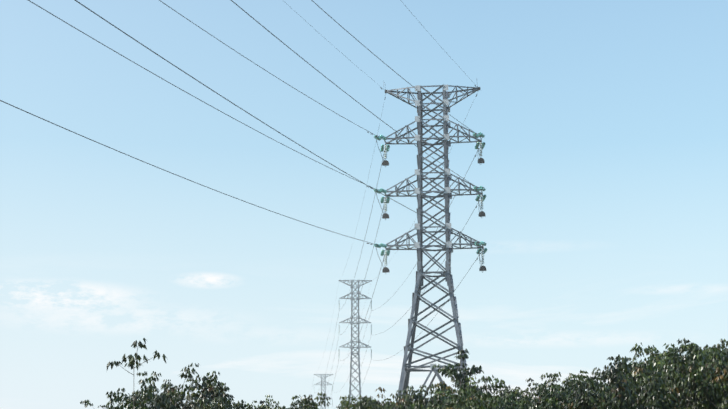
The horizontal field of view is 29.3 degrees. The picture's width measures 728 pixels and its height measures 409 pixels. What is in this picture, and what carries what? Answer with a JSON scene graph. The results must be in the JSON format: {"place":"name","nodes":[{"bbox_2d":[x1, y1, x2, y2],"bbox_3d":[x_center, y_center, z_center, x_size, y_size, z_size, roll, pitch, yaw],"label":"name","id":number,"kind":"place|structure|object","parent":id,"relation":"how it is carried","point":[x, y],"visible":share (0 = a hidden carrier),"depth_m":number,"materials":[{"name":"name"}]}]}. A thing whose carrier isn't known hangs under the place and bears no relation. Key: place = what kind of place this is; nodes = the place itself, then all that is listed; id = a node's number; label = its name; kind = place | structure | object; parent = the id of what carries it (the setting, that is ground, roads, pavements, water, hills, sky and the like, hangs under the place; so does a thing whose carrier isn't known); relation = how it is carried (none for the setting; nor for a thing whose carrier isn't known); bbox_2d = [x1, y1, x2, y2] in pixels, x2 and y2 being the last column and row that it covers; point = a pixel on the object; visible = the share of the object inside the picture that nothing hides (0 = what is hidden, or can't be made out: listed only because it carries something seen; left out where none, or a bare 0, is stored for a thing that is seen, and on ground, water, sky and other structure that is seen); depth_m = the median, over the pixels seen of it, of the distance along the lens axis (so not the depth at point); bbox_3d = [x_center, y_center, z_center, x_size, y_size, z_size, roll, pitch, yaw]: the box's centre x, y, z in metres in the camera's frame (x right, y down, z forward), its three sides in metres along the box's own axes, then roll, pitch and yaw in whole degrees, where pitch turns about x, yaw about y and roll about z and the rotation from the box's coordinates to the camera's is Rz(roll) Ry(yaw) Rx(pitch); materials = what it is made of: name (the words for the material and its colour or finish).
{"place":"outdoors","nodes":[
{"label":"outdoors","id":0,"kind":"place"},
{"bbox_2d":[0,0,727,408],"label":"sky","id":1,"kind":"structure","parent":0,"point":[603,174],"materials":[{"name":"blue"}]},
{"label":"ground","id":2,"kind":"structure","parent":0,"visible":0},
{"bbox_2d":[80,391,158,408],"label":"rubber tree","id":3,"kind":"object","parent":2,"relation":"on","point":[90,404],"visible":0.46,"depth_m":73.05,"materials":[{"name":"green plant"}]},
{"bbox_2d":[107,338,167,408],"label":"tree","id":4,"kind":"object","parent":2,"relation":"on","point":[132,359],"visible":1,"depth_m":45.19,"materials":[{"name":"green plant"}]},
{"bbox_2d":[106,371,194,408],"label":"rubber tree","id":5,"kind":"object","parent":2,"relation":"on","point":[163,386],"visible":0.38,"depth_m":95.26,"materials":[{"name":"green plant"}]},
{"bbox_2d":[105,363,233,408],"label":"rubber tree","id":6,"kind":"object","parent":2,"relation":"on","point":[128,404],"visible":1,"depth_m":48.69,"materials":[{"name":"green plant"}]},
{"bbox_2d":[140,367,270,408],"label":"rubber tree","id":7,"kind":"object","parent":2,"relation":"on","point":[218,391],"visible":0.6,"depth_m":59.84,"materials":[{"name":"green plant"}]},
{"bbox_2d":[181,380,285,408],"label":"rubber tree","id":8,"kind":"object","parent":2,"relation":"on","point":[247,404],"visible":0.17,"depth_m":74.07,"materials":[{"name":"green plant"}]},
{"bbox_2d":[211,399,309,408],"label":"rubber tree","id":9,"kind":"object","parent":2,"relation":"on","point":[238,405],"visible":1,"depth_m":47.70,"materials":[{"name":"green plant"}]},
{"bbox_2d":[263,395,278,408],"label":"rubber tree","id":10,"kind":"object","parent":2,"relation":"on","point":[269,404],"visible":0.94,"depth_m":67.13,"materials":[{"name":"green plant"}]},
{"bbox_2d":[291,395,330,408],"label":"rubber tree","id":11,"kind":"object","parent":2,"relation":"on","point":[319,402],"visible":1,"depth_m":47.44,"materials":[{"name":"green plant"}]},
{"bbox_2d":[314,374,332,408],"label":"transmission tower","id":12,"kind":"structure","parent":2,"relation":"on","point":[323,386],"depth_m":436.77,"materials":[{"name":"metal"}]},
{"bbox_2d":[292,392,389,408],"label":"rubber tree","id":13,"kind":"object","parent":2,"relation":"on","point":[349,406],"visible":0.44,"depth_m":54.66,"materials":[{"name":"green plant"}]},
{"bbox_2d":[338,280,371,407],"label":"transmission tower","id":14,"kind":"structure","parent":2,"relation":"on","point":[352,299],"depth_m":250.14,"materials":[{"name":"metal"}]},
{"bbox_2d":[0,0,478,407],"bbox_3d":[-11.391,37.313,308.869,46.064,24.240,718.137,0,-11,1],"label":"power lines","id":15,"kind":"object","parent":14,"relation":"attached to","point":[280,133],"visible":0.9,"depth_m":70.75,"materials":[{"name":"metal"}]},
{"bbox_2d":[354,395,443,408],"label":"rubber tree","id":16,"kind":"object","parent":2,"relation":"on","point":[415,406],"visible":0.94,"depth_m":52.39,"materials":[{"name":"green plant"}]},
{"bbox_2d":[384,390,428,402],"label":"rubber tree","id":17,"kind":"object","parent":2,"relation":"on","point":[385,399],"visible":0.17,"depth_m":94.96,"materials":[{"name":"green plant"}]},
{"bbox_2d":[365,383,470,408],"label":"rubber tree","id":18,"kind":"object","parent":2,"relation":"on","point":[425,401],"visible":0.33,"depth_m":57.73,"materials":[{"name":"green plant"}]},
{"bbox_2d":[406,387,432,400],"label":"rubber tree","id":19,"kind":"object","parent":2,"relation":"on","point":[427,389],"visible":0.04,"depth_m":74.15,"materials":[{"name":"green plant"}]},
{"bbox_2d":[375,384,469,408],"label":"rubber tree","id":20,"kind":"object","parent":2,"relation":"on","point":[404,391],"visible":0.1,"depth_m":62.41,"materials":[{"name":"green plant"}]},
{"bbox_2d":[374,82,486,401],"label":"transmission tower","id":21,"kind":"structure","parent":2,"relation":"on","point":[448,248],"depth_m":101.56,"materials":[{"name":"metal"}]},
{"bbox_2d":[377,377,503,408],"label":"rubber tree","id":22,"kind":"object","parent":2,"relation":"on","point":[472,402],"visible":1,"depth_m":48.72,"materials":[{"name":"green plant"}]},
{"bbox_2d":[429,349,483,397],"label":"young rubber tree","id":23,"kind":"object","parent":2,"relation":"on","point":[460,378],"visible":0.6,"depth_m":71.48,"materials":[{"name":"green plant"}]},
{"bbox_2d":[401,389,545,408],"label":"rubber tree","id":24,"kind":"object","parent":2,"relation":"on","point":[509,403],"visible":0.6,"depth_m":54.37,"materials":[{"name":"green plant"}]},
{"bbox_2d":[450,380,501,394],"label":"rubber tree","id":25,"kind":"object","parent":2,"relation":"on","point":[466,385],"visible":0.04,"depth_m":96.84,"materials":[{"name":"green plant"}]},
{"bbox_2d":[476,375,505,396],"bbox_3d":[5.331,11.088,58.794,1.551,7.766,1.364,0,-11,1],"label":"rubber sapling","id":26,"kind":"object","parent":2,"relation":"on","point":[486,380],"visible":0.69,"depth_m":59.40,"materials":[{"name":"green plant"}]},
{"bbox_2d":[458,378,543,407],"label":"rubber tree","id":27,"kind":"object","parent":2,"relation":"on","point":[534,389],"visible":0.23,"depth_m":60.01,"materials":[{"name":"green plant"}]},
{"bbox_2d":[481,386,531,407],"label":"rubber tree","id":28,"kind":"object","parent":2,"relation":"on","point":[515,390],"visible":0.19,"depth_m":73.17,"materials":[{"name":"green plant"}]},
{"bbox_2d":[493,387,540,402],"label":"rubber tree","id":29,"kind":"object","parent":2,"relation":"on","point":[526,392],"visible":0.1,"depth_m":79.09,"materials":[{"name":"green plant"}]},
{"bbox_2d":[498,384,553,406],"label":"rubber tree","id":30,"kind":"object","parent":2,"relation":"on","point":[503,394],"visible":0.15,"depth_m":67.06,"materials":[{"name":"green plant"}]},
{"bbox_2d":[518,395,563,408],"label":"rubber tree","id":31,"kind":"object","parent":2,"relation":"on","point":[548,401],"visible":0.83,"depth_m":50.03,"materials":[{"name":"green plant"}]},
{"bbox_2d":[539,374,605,396],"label":"rubber tree","id":32,"kind":"object","parent":2,"relation":"on","point":[557,381],"visible":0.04,"depth_m":84.08,"materials":[{"name":"green plant"}]},
{"bbox_2d":[525,379,630,408],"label":"rubber tree","id":33,"kind":"object","parent":2,"relation":"on","point":[551,391],"visible":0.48,"depth_m":51.12,"materials":[{"name":"green plant"}]},
{"bbox_2d":[539,370,622,393],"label":"rubber tree","id":34,"kind":"object","parent":2,"relation":"on","point":[566,382],"visible":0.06,"depth_m":69.60,"materials":[{"name":"green plant"}]},
{"bbox_2d":[520,368,643,407],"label":"rubber tree","id":35,"kind":"object","parent":2,"relation":"on","point":[539,403],"visible":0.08,"depth_m":58.16,"materials":[{"name":"green plant"}]},
{"bbox_2d":[568,364,650,394],"bbox_3d":[11.618,11.317,61.846,5.378,8.489,6.054,11,-15,-44],"label":"rubber tree","id":36,"kind":"object","parent":2,"relation":"on","point":[582,383],"visible":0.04,"depth_m":62.71,"materials":[{"name":"green plant"}]},
{"bbox_2d":[578,347,662,384],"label":"rubber tree","id":37,"kind":"object","parent":2,"relation":"on","point":[646,363],"visible":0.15,"depth_m":67.70,"materials":[{"name":"green plant"}]},
{"bbox_2d":[567,375,678,408],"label":"rubber tree","id":38,"kind":"object","parent":2,"relation":"on","point":[596,382],"visible":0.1,"depth_m":56.36,"materials":[{"name":"green plant"}]},
{"bbox_2d":[568,355,727,408],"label":"rubber tree","id":39,"kind":"object","parent":2,"relation":"on","point":[620,397],"visible":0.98,"depth_m":47.20,"materials":[{"name":"green plant"}]},
{"bbox_2d":[606,360,723,407],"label":"rubber tree","id":40,"kind":"object","parent":2,"relation":"on","point":[644,377],"visible":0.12,"depth_m":57.91,"materials":[{"name":"green plant"}]},
{"bbox_2d":[620,343,723,404],"bbox_3d":[14.010,10.597,60.183,6.154,9.236,7.578,0,-12,10],"label":"rubber tree","id":41,"kind":"object","parent":2,"relation":"on","point":[650,350],"visible":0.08,"depth_m":60.22,"materials":[{"name":"green plant"}]},
{"bbox_2d":[629,345,722,371],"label":"rubber tree","id":42,"kind":"object","parent":2,"relation":"on","point":[674,348],"visible":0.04,"depth_m":70.76,"materials":[{"name":"green plant"}]},
{"bbox_2d":[627,350,727,364],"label":"rubber tree","id":43,"kind":"object","parent":2,"relation":"on","point":[635,358],"depth_m":80.35,"materials":[{"name":"green plant"}]},
{"bbox_2d":[656,349,727,408],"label":"rubber tree","id":44,"kind":"object","parent":2,"relation":"on","point":[671,387],"visible":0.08,"depth_m":55.08,"materials":[{"name":"green plant"}]},
{"bbox_2d":[662,343,727,408],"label":"rubber tree","id":45,"kind":"object","parent":2,"relation":"on","point":[715,388],"visible":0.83,"depth_m":49.08,"materials":[{"name":"green plant"}]},
{"bbox_2d":[666,338,727,374],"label":"rubber tree","id":46,"kind":"object","parent":2,"relation":"on","point":[685,342],"depth_m":63.62,"materials":[{"name":"green plant"}]},
{"bbox_2d":[687,339,727,360],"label":"rubber tree","id":47,"kind":"object","parent":2,"relation":"on","point":[720,347],"visible":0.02,"depth_m":83.54,"materials":[{"name":"green plant"}]},
{"bbox_2d":[707,349,727,365],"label":"rubber tree","id":48,"kind":"object","parent":2,"relation":"on","point":[719,350],"visible":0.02,"depth_m":54.22,"materials":[{"name":"green plant"}]}
]}

